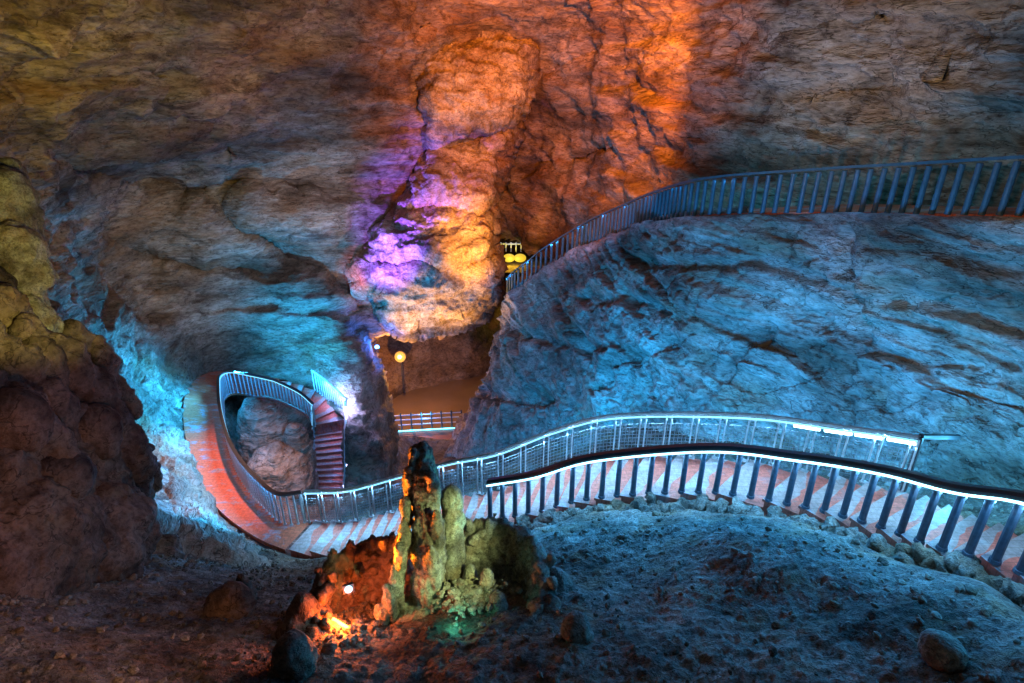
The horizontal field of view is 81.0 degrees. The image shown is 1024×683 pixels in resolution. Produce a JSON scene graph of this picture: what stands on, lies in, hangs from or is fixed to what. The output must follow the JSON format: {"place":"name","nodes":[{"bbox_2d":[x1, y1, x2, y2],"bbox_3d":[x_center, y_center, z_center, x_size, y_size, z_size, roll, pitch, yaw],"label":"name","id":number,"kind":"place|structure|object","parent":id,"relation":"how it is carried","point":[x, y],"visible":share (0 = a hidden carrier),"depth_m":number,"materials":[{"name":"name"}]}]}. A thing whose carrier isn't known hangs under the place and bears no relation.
{"place":"outdoors","nodes":[
{"label":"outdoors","id":0,"kind":"place"},
{"bbox_2d":[183,371,311,552],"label":"path","id":1,"kind":"structure","parent":0,"point":[239,507],"depth_m":18.86,"materials":[{"name":"concrete"}]},
{"bbox_2d":[216,370,316,525],"bbox_3d":[-8.385,3.377,21.498,3.405,3.615,11.811,-12,27,-24],"label":"railing","id":2,"kind":"object","parent":1,"relation":"on","point":[247,475],"visible":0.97,"depth_m":18.37,"materials":[{"name":"metal"}]},
{"bbox_2d":[230,435,456,513],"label":"bank","id":3,"kind":"structure","parent":0,"point":[438,446],"depth_m":27.20,"materials":[{"name":"stone"}]},
{"bbox_2d":[236,395,316,506],"bbox_3d":[-9.285,3.830,23.834,2.757,5.081,7.969,-8,26,-17],"label":"rock mound","id":4,"kind":"object","parent":3,"relation":"on","point":[275,442],"visible":0.69,"depth_m":21.34,"materials":[{"name":"stone"}]},
{"bbox_2d":[278,381,343,497],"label":"staircase","id":5,"kind":"structure","parent":3,"relation":"on","point":[328,428],"depth_m":25.59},
{"bbox_2d":[310,405,315,449],"bbox_3d":[-8.122,4.604,24.261,0.190,2.893,3.554,-5,25,-10],"label":"railing","id":6,"kind":"object","parent":5,"relation":"on","point":[311,419],"visible":0.23,"depth_m":25.31,"materials":[{"name":"metal"}]},
{"bbox_2d":[311,370,347,496],"bbox_3d":[-7.260,3.969,25.345,1.126,3.366,6.638,-11,27,-22],"label":"railing","id":7,"kind":"object","parent":5,"relation":"on","point":[344,398],"visible":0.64,"depth_m":26.34,"materials":[{"name":"metal"}]},
{"bbox_2d":[392,373,486,430],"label":"pit floor","id":8,"kind":"structure","parent":0,"point":[452,395],"depth_m":39.71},
{"bbox_2d":[394,410,461,439],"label":"platform","id":9,"kind":"structure","parent":8,"relation":"on","point":[441,433],"depth_m":35.27,"materials":[{"name":"paint"}]},
{"bbox_2d":[373,238,555,398],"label":"tunnel wall","id":10,"kind":"structure","parent":0,"point":[432,361],"depth_m":42.40,"materials":[{"name":"brown stone"}]},
{"bbox_2d":[394,351,405,385],"bbox_3d":[-6.981,1.768,37.980,0.675,2.546,0.664,15,29,30],"label":"lamp post","id":11,"kind":"object","parent":10,"relation":"attached to","point":[399,356],"visible":1,"depth_m":37.45,"materials":[{"name":"yellow glass"}]},
{"bbox_2d":[500,242,547,272],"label":"platform","id":12,"kind":"structure","parent":10,"relation":"on","point":[513,265],"depth_m":50.04,"materials":[{"name":"paint"}]},
{"bbox_2d":[504,254,514,261],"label":"lantern","id":13,"kind":"object","parent":12,"relation":"on","point":[510,257],"visible":0.83,"depth_m":49.38,"materials":[{"name":"yellow"}]},
{"bbox_2d":[515,254,525,261],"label":"lantern","id":14,"kind":"object","parent":12,"relation":"on","point":[520,257],"visible":1,"depth_m":49.38,"materials":[{"name":"yellow"}]},
{"bbox_2d":[0,0,1023,566],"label":"cave wall","id":15,"kind":"structure","parent":0,"point":[220,184],"depth_m":22.69,"materials":[{"name":"stone"}]},
{"bbox_2d":[343,30,540,342],"bbox_3d":[-4.075,-10.105,34.332,11.678,20.466,16.098,7,25,15],"label":"rock column","id":16,"kind":"object","parent":15,"relation":"attached to","point":[427,262],"visible":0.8,"depth_m":30.13,"materials":[{"name":"stone"}]},
{"bbox_2d":[0,425,1023,682],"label":"ground","id":17,"kind":"structure","parent":0,"point":[716,629],"depth_m":7.53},
{"bbox_2d":[0,266,185,598],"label":"rock outcrop","id":18,"kind":"object","parent":17,"relation":"on","point":[56,539],"visible":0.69,"depth_m":9.16,"materials":[{"name":"brown stone"}]},
{"bbox_2d":[0,387,54,452],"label":"boulder","id":19,"kind":"object","parent":18,"relation":"on","point":[27,419],"visible":0.94,"depth_m":8.30,"materials":[{"name":"brown stone"}]},
{"bbox_2d":[0,157,63,332],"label":"flowstone column","id":20,"kind":"structure","parent":18,"relation":"on","point":[25,260],"depth_m":10.08,"materials":[{"name":"beige stone"}]},
{"bbox_2d":[22,335,69,387],"bbox_3d":[-7.481,0.383,9.491,0.845,1.035,0.792,0,25,0],"label":"boulder","id":21,"kind":"object","parent":18,"relation":"on","point":[54,352],"visible":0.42,"depth_m":9.35,"materials":[{"name":"brown stone"}]},
{"bbox_2d":[40,453,96,499],"bbox_3d":[-6.766,2.033,8.998,0.889,0.803,0.904,0,25,0],"label":"boulder","id":22,"kind":"object","parent":18,"relation":"on","point":[77,474],"visible":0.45,"depth_m":8.82,"materials":[{"name":"brown stone"}]},
{"bbox_2d":[78,403,122,460],"bbox_3d":[-6.996,1.511,9.998,0.870,1.030,0.814,0,25,0],"label":"boulder","id":23,"kind":"object","parent":18,"relation":"on","point":[100,426],"visible":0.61,"depth_m":9.82,"materials":[{"name":"brown stone"}]},
{"bbox_2d":[203,580,256,619],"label":"boulder","id":24,"kind":"object","parent":17,"relation":"on","point":[235,600],"visible":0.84,"depth_m":8.64,"materials":[{"name":"brown stone"}]},
{"bbox_2d":[236,573,256,596],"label":"boulder","id":25,"kind":"object","parent":17,"relation":"on","point":[244,579],"visible":0.38,"depth_m":9.38,"materials":[{"name":"stone"}]},
{"bbox_2d":[271,628,318,680],"bbox_3d":[-2.542,3.677,7.026,0.515,0.656,0.521,0,25,0],"label":"boulder","id":26,"kind":"object","parent":17,"relation":"on","point":[295,654],"visible":0.94,"depth_m":6.83,"materials":[{"name":"stone"}]},
{"bbox_2d":[274,591,327,641],"bbox_3d":[-2.849,3.982,8.114,0.696,0.989,0.837,-13,28,-27],"label":"rock mound","id":27,"kind":"object","parent":17,"relation":"on","point":[303,610],"visible":0.44,"depth_m":8.04,"materials":[{"name":"brown stone"}]},
{"bbox_2d":[318,602,379,663],"bbox_3d":[-2.366,4.076,8.915,1.178,1.803,3.102,-10,26,-21],"label":"rubble","id":28,"kind":"object","parent":17,"relation":"on","point":[358,624],"visible":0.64,"depth_m":8.06,"materials":[{"name":"stone"}]},
{"bbox_2d":[332,617,348,629],"bbox_3d":[-2.310,3.842,8.171,0.298,0.126,0.129,9,26,19],"label":"tube lamp","id":29,"kind":"object","parent":28,"relation":"on","point":[341,624],"visible":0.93,"depth_m":8.14,"materials":[{"name":"grey"}]},
{"bbox_2d":[309,532,413,630],"bbox_3d":[-2.431,3.827,8.927,1.024,1.382,2.098,17,30,33],"label":"rimstone","id":30,"kind":"object","parent":17,"relation":"on","point":[364,566],"visible":0.56,"depth_m":9.09,"materials":[{"name":"brown stone"}]},
{"bbox_2d":[342,582,354,595],"bbox_3d":[-2.255,3.421,8.280,0.150,0.162,0.081,-9,26,-19],"label":"floodlight","id":31,"kind":"object","parent":30,"relation":"attached to","point":[348,588],"visible":1,"depth_m":8.25,"materials":[{"name":"grey"}]},
{"bbox_2d":[373,441,447,625],"bbox_3d":[-1.272,2.965,8.660,0.992,2.706,1.568,9,26,18],"label":"stalagmite","id":32,"kind":"object","parent":17,"relation":"on","point":[421,544],"visible":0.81,"depth_m":8.56,"materials":[{"name":"beige stone"}]},
{"bbox_2d":[441,484,465,581],"bbox_3d":[-0.925,3.104,9.182,0.488,1.826,0.907,0,25,0],"label":"stalagmite","id":33,"kind":"object","parent":17,"relation":"on","point":[453,514],"visible":0.61,"depth_m":8.99,"materials":[{"name":"beige stone"}]},
{"bbox_2d":[462,563,477,583],"bbox_3d":[-0.627,3.571,8.979,0.255,0.546,0.287,0,25,0],"label":"stalagmite","id":34,"kind":"object","parent":17,"relation":"on","point":[470,571],"visible":0.62,"depth_m":8.86,"materials":[{"name":"beige stone"}]},
{"bbox_2d":[441,579,499,611],"bbox_3d":[-0.551,3.864,8.811,0.987,0.648,0.796,0,25,0],"label":"rock mound","id":35,"kind":"object","parent":17,"relation":"on","point":[447,597],"visible":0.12,"depth_m":8.70,"materials":[{"name":"beige stone"}]},
{"bbox_2d":[487,590,507,613],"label":"rock","id":36,"kind":"object","parent":35,"relation":"on","point":[497,597],"visible":0.68,"depth_m":8.42,"materials":[{"name":"grey stone"}]},
{"bbox_2d":[432,577,524,619],"bbox_3d":[-0.493,3.640,8.511,1.347,0.182,0.653,0,25,0],"label":"rubble","id":37,"kind":"object","parent":17,"relation":"on","point":[474,597],"visible":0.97,"depth_m":8.51,"materials":[{"name":"beige stone"}]},
{"bbox_2d":[478,567,494,593],"bbox_3d":[-0.365,3.546,8.775,0.248,0.505,0.275,0,25,0],"label":"stalagmite","id":38,"kind":"object","parent":17,"relation":"on","point":[486,577],"visible":0.59,"depth_m":8.67,"materials":[{"name":"beige stone"}]},
{"bbox_2d":[463,513,557,619],"bbox_3d":[0.083,4.162,9.034,1.372,2.198,2.628,-7,26,-15],"label":"rock","id":39,"kind":"object","parent":17,"relation":"on","point":[503,548],"visible":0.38,"depth_m":9.31,"materials":[{"name":"stone"}]},
{"bbox_2d":[0,441,1023,682],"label":"rubble","id":40,"kind":"object","parent":17,"relation":"on","point":[69,600],"visible":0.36,"depth_m":7.98,"materials":[{"name":"stone"}]},
{"bbox_2d":[532,566,573,613],"bbox_3d":[0.588,4.036,8.881,1.029,1.189,1.286,0,25,0],"label":"rock mound","id":41,"kind":"object","parent":17,"relation":"on","point":[550,602],"visible":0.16,"depth_m":8.74,"materials":[{"name":"grey stone"}]},
{"bbox_2d":[560,610,593,643],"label":"boulder","id":42,"kind":"object","parent":17,"relation":"on","point":[575,627],"visible":0.88,"depth_m":7.33,"materials":[{"name":"stone"}]},
{"bbox_2d":[289,454,1023,611],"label":"staircase","id":43,"kind":"structure","parent":17,"relation":"on","point":[317,539],"depth_m":10.95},
{"bbox_2d":[301,411,920,523],"bbox_3d":[0.588,3.016,13.448,13.208,6.155,1.215,10,26,20],"label":"railing","id":44,"kind":"object","parent":43,"relation":"on","point":[720,415],"visible":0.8,"depth_m":12.65,"materials":[{"name":"metal"}]},
{"bbox_2d":[793,425,819,430],"bbox_3d":[5.347,1.558,10.885,0.442,0.148,0.064,18,30,35],"label":"tube lamp","id":45,"kind":"object","parent":44,"relation":"attached to","point":[806,427],"visible":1,"depth_m":10.86,"materials":[{"name":"grey plastic"}]},
{"bbox_2d":[824,429,851,435],"bbox_3d":[5.720,1.589,10.529,0.064,0.180,0.439,-22,33,-40],"label":"tube lamp","id":46,"kind":"object","parent":44,"relation":"attached to","point":[838,432],"visible":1,"depth_m":10.50,"materials":[{"name":"grey plastic"}]},
{"bbox_2d":[854,433,881,439],"bbox_3d":[6.030,1.603,10.142,0.064,0.202,0.435,-18,30,-34],"label":"tube lamp","id":47,"kind":"object","parent":44,"relation":"attached to","point":[868,436],"visible":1,"depth_m":10.12,"materials":[{"name":"grey"}]},
{"bbox_2d":[887,438,915,444],"bbox_3d":[6.300,1.613,9.701,0.064,0.214,0.432,-13,28,-27],"label":"tube lamp","id":48,"kind":"object","parent":44,"relation":"attached to","point":[901,441],"visible":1,"depth_m":9.68,"materials":[{"name":"grey plastic"}]},
{"bbox_2d":[900,434,960,491],"bbox_3d":[7.003,1.828,9.947,1.369,1.098,0.100,-13,28,-26],"label":"end post","id":49,"kind":"object","parent":44,"relation":"attached to","point":[923,437],"visible":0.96,"depth_m":9.66,"materials":[{"name":"grey metal"}]},
{"bbox_2d":[486,443,1023,575],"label":"railing","id":50,"kind":"object","parent":43,"relation":"on","point":[962,492],"visible":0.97,"depth_m":9.77,"materials":[{"name":"grey metal"}]},
{"bbox_2d":[917,628,968,673],"bbox_3d":[4.322,3.119,6.027,0.454,0.397,0.431,0,25,0],"label":"boulder","id":51,"kind":"object","parent":17,"relation":"on","point":[943,651],"visible":0.94,"depth_m":5.90,"materials":[{"name":"grey stone"}]},
{"bbox_2d":[443,204,1023,505],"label":"cliff","id":52,"kind":"structure","parent":0,"point":[905,323],"depth_m":14.96,"materials":[{"name":"stone"}]},
{"bbox_2d":[519,204,1023,286],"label":"path","id":53,"kind":"structure","parent":0,"point":[974,211],"depth_m":13.80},
{"bbox_2d":[506,155,1023,293],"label":"railing","id":54,"kind":"object","parent":53,"relation":"on","point":[664,202],"visible":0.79,"depth_m":15.06,"materials":[{"name":"grey metal"}]}
]}

